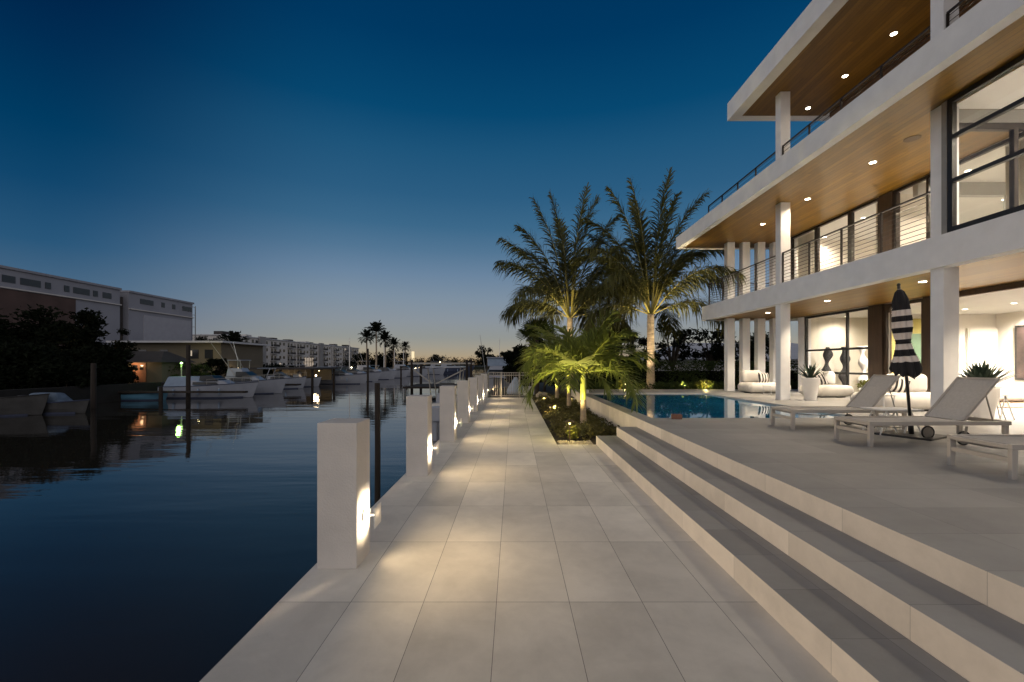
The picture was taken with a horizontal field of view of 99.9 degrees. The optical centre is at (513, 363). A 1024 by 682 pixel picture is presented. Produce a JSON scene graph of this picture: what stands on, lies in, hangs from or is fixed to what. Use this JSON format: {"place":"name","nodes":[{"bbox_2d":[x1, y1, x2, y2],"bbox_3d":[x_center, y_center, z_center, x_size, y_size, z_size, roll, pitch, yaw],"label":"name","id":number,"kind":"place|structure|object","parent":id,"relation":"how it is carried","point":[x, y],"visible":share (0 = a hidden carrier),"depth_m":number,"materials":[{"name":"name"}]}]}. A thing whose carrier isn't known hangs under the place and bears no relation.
{"place":"outdoors","nodes":[
{"label":"outdoors","id":0,"kind":"place"},
{"bbox_2d":[0,265,195,346],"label":"warehouse","id":1,"kind":"structure","parent":0,"point":[144,316],"depth_m":84.31,"materials":[{"name":"white paint"}]},
{"bbox_2d":[20,278,40,287],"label":"window","id":2,"kind":"structure","parent":1,"relation":"in","point":[23,281],"depth_m":71.24,"materials":[{"name":"grey glass"}]},
{"bbox_2d":[143,315,190,340],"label":"loading door","id":3,"kind":"structure","parent":1,"relation":"in","point":[155,328],"depth_m":98.81,"materials":[{"name":"grey metal"}]},
{"bbox_2d":[106,341,270,377],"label":"beige house","id":4,"kind":"structure","parent":0,"point":[202,351],"depth_m":48.00,"materials":[{"name":"painted stucco"},{"name":"dark glass"}]},
{"bbox_2d":[0,369,488,681],"bbox_3d":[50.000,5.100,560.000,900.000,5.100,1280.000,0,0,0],"label":"water","id":5,"kind":"structure","parent":0,"point":[171,540],"depth_m":6.97,"materials":[{"name":"blue liquid"}]},
{"bbox_2d":[0,393,49,416],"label":"skiff","id":6,"kind":"object","parent":5,"relation":"on","point":[25,405],"visible":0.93,"depth_m":21.18,"materials":[{"name":"white metal"}]},
{"bbox_2d":[18,392,89,413],"bbox_3d":[-23.983,2.275,22.509,4.074,1.550,1.558,0,0,6],"label":"dinghy","id":7,"kind":"object","parent":5,"relation":"on","point":[60,403],"visible":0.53,"depth_m":22.09,"materials":[{"name":"white plastic"}]},
{"bbox_2d":[90,363,96,407],"bbox_3d":[-24.199,2.000,24.800,0.269,4.102,0.266,0,0,0],"label":"piling","id":8,"kind":"object","parent":5,"relation":"in","point":[93,390],"visible":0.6,"depth_m":24.71,"materials":[{"name":"brown wood"}]},
{"bbox_2d":[120,393,167,400],"bbox_3d":[-26.011,2.370,30.394,3.218,1.360,1.258,0,0,-3],"label":"skiff","id":9,"kind":"object","parent":5,"relation":"on","point":[140,397],"visible":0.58,"depth_m":29.85,"materials":[{"name":"blue metal"}]},
{"bbox_2d":[186,345,190,399],"bbox_3d":[-22.899,1.350,30.300,0.288,5.401,0.287,0,0,0],"label":"piling","id":10,"kind":"object","parent":5,"relation":"in","point":[188,369],"visible":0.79,"depth_m":30.20,"materials":[{"name":"brown wood"}]},
{"bbox_2d":[158,375,258,397],"bbox_3d":[-23.180,1.968,32.925,7.175,2.164,2.509,0,0,-2],"label":"cabin cruiser","id":11,"kind":"object","parent":5,"relation":"on","point":[205,383],"visible":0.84,"depth_m":32.24,"materials":[{"name":"white plastic"}]},
{"bbox_2d":[205,335,286,393],"bbox_3d":[-22.977,0.269,37.212,6.650,5.262,2.999,0,0,-3],"label":"cabin cruiser","id":12,"kind":"object","parent":5,"relation":"on","point":[271,386],"visible":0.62,"depth_m":36.68,"materials":[{"name":"white plastic"}]},
{"bbox_2d":[266,368,306,388],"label":"cabin cruiser","id":13,"kind":"object","parent":5,"relation":"on","point":[297,380],"visible":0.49,"depth_m":44.21,"materials":[{"name":"white plastic"}]},
{"bbox_2d":[288,365,321,386],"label":"motor boat","id":14,"kind":"object","parent":5,"relation":"on","point":[317,380],"visible":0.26,"depth_m":48.29,"materials":[{"name":"white metal"}]},
{"bbox_2d":[320,370,366,383],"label":"cabin cruiser","id":15,"kind":"object","parent":5,"relation":"on","point":[343,377],"visible":0.69,"depth_m":54.75,"materials":[{"name":"white plastic"}]},
{"bbox_2d":[340,366,380,381],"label":"cabin cruiser","id":16,"kind":"object","parent":5,"relation":"on","point":[374,376],"visible":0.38,"depth_m":62.46,"materials":[{"name":"white plastic"}]},
{"bbox_2d":[350,350,396,379],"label":"cabin cruiser","id":17,"kind":"object","parent":5,"relation":"on","point":[387,375],"visible":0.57,"depth_m":70.32,"materials":[{"name":"white plastic"}]},
{"bbox_2d":[375,383,380,502],"bbox_3d":[-2.356,2.190,7.452,0.106,3.721,0.103,0,0,0],"label":"piling","id":18,"kind":"object","parent":5,"relation":"in","point":[377,447],"visible":0.6,"depth_m":7.41,"materials":[{"name":"brown wood"}]},
{"bbox_2d":[386,352,428,375],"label":"cabin cruiser","id":19,"kind":"object","parent":5,"relation":"on","point":[424,370],"visible":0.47,"depth_m":89.17,"materials":[{"name":"white plastic"}]},
{"bbox_2d":[403,360,473,394],"bbox_3d":[-6.150,1.600,37.750,5.700,3.900,5.500,0,0,0],"label":"boat lift","id":20,"kind":"object","parent":5,"relation":"in","point":[420,386],"visible":0.67,"depth_m":35.93,"materials":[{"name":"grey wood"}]},
{"bbox_2d":[425,366,465,440],"bbox_3d":[-2.660,1.570,17.179,1.958,2.960,5.998,0,0,-1],"label":"lift","id":21,"kind":"object","parent":5,"relation":"on","point":[436,420],"visible":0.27,"depth_m":15.91,"materials":[{"name":"metal"}]},
{"bbox_2d":[437,357,474,372],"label":"yacht","id":22,"kind":"object","parent":5,"relation":"on","point":[451,370],"visible":0.42,"depth_m":116.71,"materials":[{"name":"blue plastic"}]},
{"bbox_2d":[480,337,521,388],"bbox_3d":[-1.211,0.168,34.193,3.743,5.464,9.217,0,0,2],"label":"sport fishing boat","id":23,"kind":"object","parent":5,"relation":"on","point":[496,364],"visible":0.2,"depth_m":34.25,"materials":[{"name":"white plastic"}]},
{"bbox_2d":[70,365,489,386],"bbox_3d":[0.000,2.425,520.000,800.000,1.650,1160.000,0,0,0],"label":"bank","id":24,"kind":"structure","parent":0,"point":[345,368],"depth_m":196.83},
{"bbox_2d":[0,308,25,344],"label":"broadleaf tree","id":25,"kind":"object","parent":24,"relation":"on","point":[3,337],"visible":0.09,"depth_m":32.40,"materials":[{"name":"green plant"}]},
{"bbox_2d":[0,339,85,386],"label":"broadleaf tree","id":26,"kind":"object","parent":24,"relation":"on","point":[25,354],"visible":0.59,"depth_m":27.22,"materials":[{"name":"green plant"}]},
{"bbox_2d":[0,303,102,360],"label":"broadleaf tree","id":27,"kind":"object","parent":24,"relation":"on","point":[62,335],"visible":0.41,"depth_m":34.15,"materials":[{"name":"green plant"}]},
{"bbox_2d":[30,307,111,360],"bbox_3d":[-38.113,-1.584,36.937,4.922,6.613,5.533,0,0,30],"label":"broadleaf tree","id":28,"kind":"object","parent":24,"relation":"on","point":[83,317],"visible":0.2,"depth_m":36.92,"materials":[{"name":"green plant"}]},
{"bbox_2d":[58,344,137,385],"bbox_3d":[-32.169,0.222,33.022,4.871,3.495,4.513,0,0,-31],"label":"broadleaf tree","id":29,"kind":"object","parent":24,"relation":"on","point":[114,359],"visible":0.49,"depth_m":32.76,"materials":[{"name":"green plant"}]},
{"bbox_2d":[97,368,138,384],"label":"broadleaf tree","id":30,"kind":"object","parent":24,"relation":"on","point":[117,377],"visible":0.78,"depth_m":30.91,"materials":[{"name":"green plant"}]},
{"bbox_2d":[103,328,140,350],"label":"broadleaf tree","id":31,"kind":"object","parent":24,"relation":"on","point":[116,344],"visible":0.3,"depth_m":42.05,"materials":[{"name":"green plant"}]},
{"bbox_2d":[0,375,292,403],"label":"seawall","id":32,"kind":"object","parent":24,"relation":"on","point":[107,393],"depth_m":28.22,"materials":[{"name":"concrete"}]},
{"bbox_2d":[127,351,193,382],"bbox_3d":[-31.900,0.250,37.400,5.800,2.700,4.000,0,0,0],"label":"boathouse","id":33,"kind":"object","parent":24,"relation":"on","point":[154,366],"visible":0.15,"depth_m":36.06,"materials":[{"name":"beige paint"}]},
{"bbox_2d":[132,363,145,381],"bbox_3d":[-31.300,0.700,35.973,1.200,1.600,0.045,0,0,0],"label":"door","id":34,"kind":"structure","parent":33,"relation":"in","point":[141,374],"depth_m":35.95,"materials":[{"name":"orange wood"}]},
{"bbox_2d":[118,391,247,392],"bbox_3d":[-23.250,1.935,29.800,9.500,0.130,0.400,0,0,0],"label":"dock","id":35,"kind":"object","parent":24,"relation":"on","point":[183,391],"visible":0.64,"depth_m":29.60,"materials":[{"name":"grey wood"}]},
{"bbox_2d":[191,362,214,375],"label":"broadleaf tree","id":36,"kind":"object","parent":24,"relation":"on","point":[197,369],"visible":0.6,"depth_m":39.45,"materials":[{"name":"green plant"}]},
{"bbox_2d":[201,358,232,375],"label":"broadleaf tree","id":37,"kind":"object","parent":24,"relation":"on","point":[221,367],"visible":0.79,"depth_m":42.68,"materials":[{"name":"green plant"}]},
{"bbox_2d":[215,331,249,342],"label":"broadleaf tree","id":38,"kind":"object","parent":24,"relation":"on","point":[235,336],"visible":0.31,"depth_m":61.61,"materials":[{"name":"green plant"}]},
{"bbox_2d":[193,331,295,366],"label":"apartment block","id":39,"kind":"structure","parent":24,"relation":"on","point":[281,352],"depth_m":178.59,"materials":[{"name":"painted stucco"},{"name":"dark glass"}]},
{"bbox_2d":[248,367,337,386],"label":"boat shelter","id":40,"kind":"object","parent":24,"relation":"on","point":[325,373],"visible":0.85,"depth_m":53.00,"materials":[{"name":"brown wood"}]},
{"bbox_2d":[283,339,331,366],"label":"apartment block","id":41,"kind":"structure","parent":24,"relation":"on","point":[310,354],"depth_m":213.01,"materials":[{"name":"paint"}]},
{"bbox_2d":[329,344,359,366],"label":"apartment block","id":42,"kind":"structure","parent":24,"relation":"on","point":[339,355],"depth_m":248.84,"materials":[{"name":"paint"}]},
{"bbox_2d":[351,352,388,368],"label":"broadleaf tree","id":43,"kind":"object","parent":24,"relation":"on","point":[380,359],"visible":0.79,"depth_m":116.67,"materials":[{"name":"green plant"}]},
{"bbox_2d":[364,320,387,368],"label":"tall palm","id":44,"kind":"object","parent":24,"relation":"on","point":[376,326],"visible":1,"depth_m":107.75,"materials":[{"name":"green plant"}]},
{"bbox_2d":[377,330,393,366],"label":"tall palm","id":45,"kind":"object","parent":24,"relation":"on","point":[385,345],"visible":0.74,"depth_m":113.83,"materials":[{"name":"green plant"}]},
{"bbox_2d":[379,349,410,368],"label":"broadleaf tree","id":46,"kind":"object","parent":24,"relation":"on","point":[390,362],"visible":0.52,"depth_m":124.63,"materials":[{"name":"green plant"}]},
{"bbox_2d":[342,355,485,367],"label":"distant woods","id":47,"kind":"object","parent":24,"relation":"on","point":[447,360],"visible":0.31,"depth_m":242.21,"materials":[{"name":"green plant"}]},
{"bbox_2d":[475,345,494,371],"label":"palm tree","id":48,"kind":"object","parent":24,"relation":"on","point":[479,354],"visible":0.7,"depth_m":93.64,"materials":[{"name":"green plant"}]},
{"bbox_2d":[0,0,825,364],"label":"sky","id":49,"kind":"structure","parent":0,"point":[315,171],"materials":[{"name":"blue"}]},
{"bbox_2d":[199,398,838,681],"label":"path","id":50,"kind":"structure","parent":0,"point":[511,540],"depth_m":3.08,"materials":[{"name":"beige tile"}]},
{"bbox_2d":[317,418,380,568],"bbox_3d":[-1.360,1.062,3.620,0.440,1.175,0.320,0,0,0],"label":"bollard","id":51,"kind":"object","parent":50,"relation":"on","point":[343,493],"visible":1,"depth_m":3.46,"materials":[{"name":"paint"}]},
{"bbox_2d":[406,395,438,475],"bbox_3d":[-1.360,1.062,6.490,0.440,1.175,0.320,0,0,0],"label":"bollard","id":52,"kind":"object","parent":50,"relation":"on","point":[419,448],"visible":1,"depth_m":6.33,"materials":[{"name":"paint"}]},
{"bbox_2d":[440,385,461,440],"bbox_3d":[-1.360,1.062,9.360,0.440,1.175,0.320,0,0,0],"label":"bollard","id":53,"kind":"object","parent":50,"relation":"on","point":[448,422],"visible":1,"depth_m":9.20,"materials":[{"name":"paint"}]},
{"bbox_2d":[457,381,473,422],"bbox_3d":[-1.360,1.062,12.230,0.440,1.175,0.320,0,0,0],"label":"bollard","id":54,"kind":"object","parent":50,"relation":"on","point":[463,400],"visible":0.92,"depth_m":12.07,"materials":[{"name":"paint"}]},
{"bbox_2d":[468,377,477,411],"bbox_3d":[-1.360,1.062,15.100,0.440,1.175,0.320,0,0,0],"label":"bollard","id":55,"kind":"object","parent":50,"relation":"on","point":[473,391],"visible":0.91,"depth_m":14.94,"materials":[{"name":"paint"}]},
{"bbox_2d":[475,375,485,403],"bbox_3d":[-1.360,1.062,17.970,0.440,1.175,0.320,0,0,0],"label":"bollard","id":56,"kind":"object","parent":50,"relation":"on","point":[481,394],"visible":0.88,"depth_m":17.81,"materials":[{"name":"paint"}]},
{"bbox_2d":[488,372,532,397],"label":"gate","id":57,"kind":"structure","parent":50,"relation":"on","point":[501,375],"depth_m":21.12,"materials":[{"name":"grey metal"}]},
{"bbox_2d":[596,427,1023,681],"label":"steps","id":58,"kind":"structure","parent":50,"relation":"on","point":[839,606],"depth_m":2.71,"materials":[{"name":"stone"}]},
{"bbox_2d":[489,374,579,397],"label":"ground","id":59,"kind":"structure","parent":0,"point":[550,389],"depth_m":26.77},
{"bbox_2d":[506,377,522,393],"bbox_3d":[0.130,1.235,24.589,1.074,0.950,0.973,0,0,0],"label":"covered watercraft","id":60,"kind":"object","parent":59,"relation":"on","point":[515,383],"visible":0.77,"depth_m":24.31,"materials":[{"name":"white fabric"}]},
{"bbox_2d":[502,343,531,382],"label":"broadleaf tree","id":61,"kind":"object","parent":59,"relation":"on","point":[510,357],"visible":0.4,"depth_m":28.91,"materials":[{"name":"green plant"}]},
{"bbox_2d":[515,317,558,393],"bbox_3d":[1.340,-0.386,23.170,2.552,4.391,2.405,0,0,0],"label":"fan palm","id":62,"kind":"object","parent":59,"relation":"on","point":[527,333],"visible":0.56,"depth_m":22.87,"materials":[{"name":"green plant"}]},
{"bbox_2d":[518,339,565,390],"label":"broadleaf tree","id":63,"kind":"object","parent":59,"relation":"on","point":[544,388],"visible":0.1,"depth_m":26.93,"materials":[{"name":"green plant"}]},
{"bbox_2d":[602,323,646,370],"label":"broadleaf tree","id":64,"kind":"object","parent":59,"relation":"on","point":[615,331],"visible":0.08,"depth_m":24.89,"materials":[{"name":"green plant"}]},
{"bbox_2d":[624,336,663,366],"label":"broadleaf tree","id":65,"kind":"object","parent":59,"relation":"on","point":[642,341],"visible":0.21,"depth_m":25.66,"materials":[{"name":"green plant"}]},
{"bbox_2d":[655,324,698,370],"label":"broadleaf tree","id":66,"kind":"object","parent":59,"relation":"on","point":[682,355],"visible":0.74,"depth_m":27.16,"materials":[{"name":"green plant"}]},
{"bbox_2d":[687,327,738,370],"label":"broadleaf tree","id":67,"kind":"object","parent":59,"relation":"on","point":[715,352],"visible":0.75,"depth_m":27.32,"materials":[{"name":"green plant"}]},
{"bbox_2d":[638,343,797,370],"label":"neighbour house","id":68,"kind":"structure","parent":59,"relation":"on","point":[794,351],"depth_m":37.40,"materials":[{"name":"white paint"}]},
{"bbox_2d":[721,331,768,370],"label":"broadleaf tree","id":69,"kind":"object","parent":59,"relation":"on","point":[752,346],"visible":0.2,"depth_m":28.36,"materials":[{"name":"green plant"}]},
{"bbox_2d":[531,392,619,444],"bbox_3d":[1.706,1.965,15.710,1.628,0.570,13.780,0,0,0],"label":"planting bed","id":70,"kind":"object","parent":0,"point":[556,438],"depth_m":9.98,"materials":[{"name":"green plant"}]},
{"bbox_2d":[516,328,597,400],"bbox_3d":[1.837,0.115,18.300,3.593,3.290,3.748,0,0,0],"label":"palm","id":71,"kind":"object","parent":70,"relation":"on","point":[533,370],"visible":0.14,"depth_m":18.20,"materials":[{"name":"green plant"}]},
{"bbox_2d":[518,325,623,406],"bbox_3d":[2.023,0.222,14.960,3.718,3.075,3.582,0,0,0],"label":"palm","id":72,"kind":"object","parent":70,"relation":"on","point":[601,378],"visible":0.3,"depth_m":14.80,"materials":[{"name":"green plant"}]},
{"bbox_2d":[515,308,658,422],"bbox_3d":[1.798,0.200,11.062,3.722,3.120,3.656,0,0,0],"label":"palm","id":73,"kind":"object","parent":70,"relation":"on","point":[587,352],"visible":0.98,"depth_m":10.78,"materials":[{"name":"green plant"}]},
{"bbox_2d":[558,440,592,444],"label":"gravel","id":74,"kind":"structure","parent":0,"point":[583,442],"depth_m":9.08,"materials":[{"name":"beige gravel"}]},
{"bbox_2d":[559,385,797,394],"bbox_3d":[16.260,1.680,21.650,27.480,0.940,5.700,0,0,0],"label":"garden bed","id":75,"kind":"object","parent":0,"point":[564,391],"visible":0.11,"depth_m":22.15,"materials":[{"name":"green plant"}]},
{"bbox_2d":[492,182,655,388],"bbox_3d":[3.003,-3.777,21.418,8.026,10.314,7.120,0,0,0],"label":"coconut palm","id":76,"kind":"object","parent":75,"relation":"on","point":[547,286],"visible":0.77,"depth_m":20.88,"materials":[{"name":"green plant"}]},
{"bbox_2d":[568,166,745,388],"bbox_3d":[6.425,-3.941,20.361,7.823,10.462,6.988,0,0,0],"label":"coconut palm","id":77,"kind":"object","parent":75,"relation":"on","point":[618,272],"visible":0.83,"depth_m":19.79,"materials":[{"name":"green plant"}]},
{"bbox_2d":[578,380,797,388],"bbox_3d":[8.645,1.052,20.056,11.132,0.645,2.077,0,0,0],"label":"border planting","id":78,"kind":"object","parent":75,"relation":"on","point":[681,385],"visible":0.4,"depth_m":19.57,"materials":[{"name":"green plant"}]},
{"bbox_2d":[579,359,797,387],"bbox_3d":[9.650,0.527,21.559,12.954,1.644,2.236,0,0,0],"label":"hedge","id":79,"kind":"object","parent":75,"relation":"on","point":[695,374],"visible":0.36,"depth_m":21.50,"materials":[{"name":"green plant"}]},
{"bbox_2d":[592,394,839,417],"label":"pool water","id":80,"kind":"structure","parent":0,"point":[687,406],"depth_m":11.33,"materials":[{"name":"blue liquid"}]},
{"bbox_2d":[571,389,1023,624],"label":"pool deck","id":81,"kind":"structure","parent":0,"point":[922,506],"depth_m":4.12,"materials":[{"name":"tile"}]},
{"bbox_2d":[738,370,790,392],"bbox_3d":[9.620,0.675,16.550,1.650,0.860,0.950,0,0,0],"label":"sofa","id":82,"kind":"object","parent":81,"relation":"on","point":[748,383],"visible":0.71,"depth_m":16.41,"materials":[{"name":"white fabric"}]},
{"bbox_2d":[795,363,832,400],"bbox_3d":[9.009,0.523,13.087,0.944,1.164,0.938,0,0,0],"label":"potted agave","id":83,"kind":"object","parent":81,"relation":"on","point":[810,383],"visible":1,"depth_m":12.91,"materials":[{"name":"white ceramic"}]},
{"bbox_2d":[799,371,853,396],"bbox_3d":[10.550,0.675,14.550,1.250,0.860,1.050,0,0,-3],"label":"sofa","id":84,"kind":"object","parent":81,"relation":"on","point":[830,389],"visible":0.53,"depth_m":14.08,"materials":[{"name":"white fabric"}]},
{"bbox_2d":[821,347,832,370],"bbox_3d":[11.951,0.228,16.400,0.383,1.750,0.329,0,0,0],"label":"sculpture","id":85,"kind":"object","parent":81,"relation":"on","point":[827,356],"visible":0.44,"depth_m":16.32,"materials":[{"name":"black fabric"}]},
{"bbox_2d":[771,374,907,429],"bbox_3d":[5.680,0.646,7.553,1.960,0.918,0.620,0,0,1],"label":"sun lounger","id":86,"kind":"object","parent":81,"relation":"on","point":[873,390],"visible":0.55,"depth_m":7.50,"materials":[{"name":"grey fabric"}]},
{"bbox_2d":[838,347,850,384],"bbox_3d":[12.451,0.228,16.200,0.388,1.750,0.330,0,0,0],"label":"sculpture","id":87,"kind":"object","parent":81,"relation":"on","point":[842,377],"visible":0.57,"depth_m":16.14,"materials":[{"name":"black fabric"}]},
{"bbox_2d":[676,0,1023,407],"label":"villa","id":88,"kind":"object","parent":81,"relation":"on","point":[903,165],"visible":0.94,"depth_m":11.27,"materials":[{"name":"white paint"}]},
{"bbox_2d":[791,226,815,279],"bbox_3d":[10.895,-3.710,16.150,0.090,2.480,1.400,0,0,0],"label":"window","id":89,"kind":"structure","parent":88,"relation":"in","point":[814,228],"depth_m":16.39,"materials":[{"name":"brown metal"}]},
{"bbox_2d":[816,211,849,271],"bbox_3d":[10.895,-3.710,14.670,0.090,2.480,1.540,0,0,0],"label":"window","id":90,"kind":"structure","parent":88,"relation":"in","point":[847,213],"depth_m":15.03,"materials":[{"name":"brown metal"}]},
{"bbox_2d":[805,307,867,385],"bbox_3d":[11.445,-0.368,15.315,0.090,2.925,3.070,0,0,0],"label":"window","id":91,"kind":"structure","parent":88,"relation":"in","point":[847,312],"depth_m":14.75,"materials":[{"name":"black metal"}]},
{"bbox_2d":[850,197,878,261],"bbox_3d":[10.895,-3.710,13.320,0.090,2.480,1.140,0,0,0],"label":"window","id":92,"kind":"structure","parent":88,"relation":"in","point":[852,212],"depth_m":13.81,"materials":[{"name":"brown metal"}]},
{"bbox_2d":[884,298,922,374],"bbox_3d":[11.445,-0.368,12.600,0.090,2.925,1.300,0,0,0],"label":"glass door","id":93,"kind":"structure","parent":88,"relation":"in","point":[887,307],"depth_m":13.07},
{"bbox_2d":[894,132,1023,248],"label":"window","id":94,"kind":"structure","parent":88,"relation":"in","point":[926,178],"depth_m":11.29,"materials":[{"name":"brown metal"}]},
{"bbox_2d":[966,328,997,370],"bbox_3d":[17.145,-0.098,15.745,1.090,2.405,0.090,0,0,0],"label":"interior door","id":95,"kind":"structure","parent":88,"relation":"in","point":[981,343],"depth_m":15.70,"materials":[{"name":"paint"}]},
{"bbox_2d":[947,54,1023,232],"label":"window","id":96,"kind":"structure","parent":88,"relation":"in","point":[952,133],"depth_m":7.77,"materials":[{"name":"black metal"}]},
{"bbox_2d":[959,123,1023,207],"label":"window","id":97,"kind":"structure","parent":88,"relation":"in","point":[1013,129],"depth_m":8.30,"materials":[{"name":"brown metal"}]},
{"bbox_2d":[1015,325,1023,379],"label":"wall art","id":98,"kind":"object","parent":88,"relation":"attached to","point":[1019,348],"depth_m":15.00,"materials":[{"name":"black metal"}]},
{"bbox_2d":[857,346,867,385],"bbox_3d":[12.748,0.228,15.700,0.367,1.750,0.330,0,0,0],"label":"sculpture","id":99,"kind":"object","parent":81,"relation":"on","point":[863,362],"visible":0.56,"depth_m":15.63,"materials":[{"name":"white ceramic"}]},
{"bbox_2d":[850,374,929,410],"bbox_3d":[9.600,0.675,10.550,2.000,0.860,1.150,0,0,-3],"label":"sofa","id":100,"kind":"object","parent":81,"relation":"on","point":[919,397],"visible":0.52,"depth_m":10.05,"materials":[{"name":"white fabric"}]},
{"bbox_2d":[888,374,910,392],"bbox_3d":[9.599,0.530,10.752,0.520,0.460,0.200,23,-19,13],"label":"cushion","id":101,"kind":"object","parent":100,"relation":"on","point":[899,385],"visible":0.49,"depth_m":10.66,"materials":[{"name":"fabric"}]},
{"bbox_2d":[860,407,923,434],"bbox_3d":[6.020,0.906,6.860,0.669,0.403,0.420,0,0,0],"label":"side table","id":102,"kind":"object","parent":81,"relation":"on","point":[887,409],"visible":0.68,"depth_m":6.81,"materials":[{"name":"white paint"}]},
{"bbox_2d":[874,283,946,440],"bbox_3d":[6.120,-0.069,6.620,0.680,2.348,0.680,0,0,-28],"label":"parasol","id":103,"kind":"object","parent":81,"relation":"on","point":[905,362],"visible":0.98,"depth_m":6.55,"materials":[{"name":"black fabric"}]},
{"bbox_2d":[834,377,1011,446],"bbox_3d":[5.720,0.646,6.076,1.960,0.918,0.620,0,0,-1],"label":"sun lounger","id":104,"kind":"object","parent":81,"relation":"on","point":[958,401],"visible":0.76,"depth_m":6.03,"materials":[{"name":"grey fabric"}]},
{"bbox_2d":[947,434,1023,479],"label":"sun lounger","id":105,"kind":"object","parent":81,"relation":"on","point":[1013,444],"visible":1,"depth_m":4.45,"materials":[{"name":"beige metal"}]},
{"bbox_2d":[959,360,1018,418],"bbox_3d":[9.071,0.496,8.365,0.983,1.219,0.950,0,0,0],"label":"potted agave","id":106,"kind":"object","parent":81,"relation":"on","point":[981,410],"visible":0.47,"depth_m":8.20,"materials":[{"name":"white ceramic"}]},
{"bbox_2d":[959,372,1023,401],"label":"sofa","id":107,"kind":"object","parent":81,"relation":"on","point":[1017,395],"visible":0.2,"depth_m":12.10,"materials":[{"name":"white fabric"}]},
{"bbox_2d":[997,394,1014,419],"bbox_3d":[9.660,0.856,8.620,0.467,0.502,0.300,0,0,0],"label":"side table","id":108,"kind":"object","parent":81,"relation":"on","point":[1002,406],"visible":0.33,"depth_m":8.51,"materials":[{"name":"white paint"}]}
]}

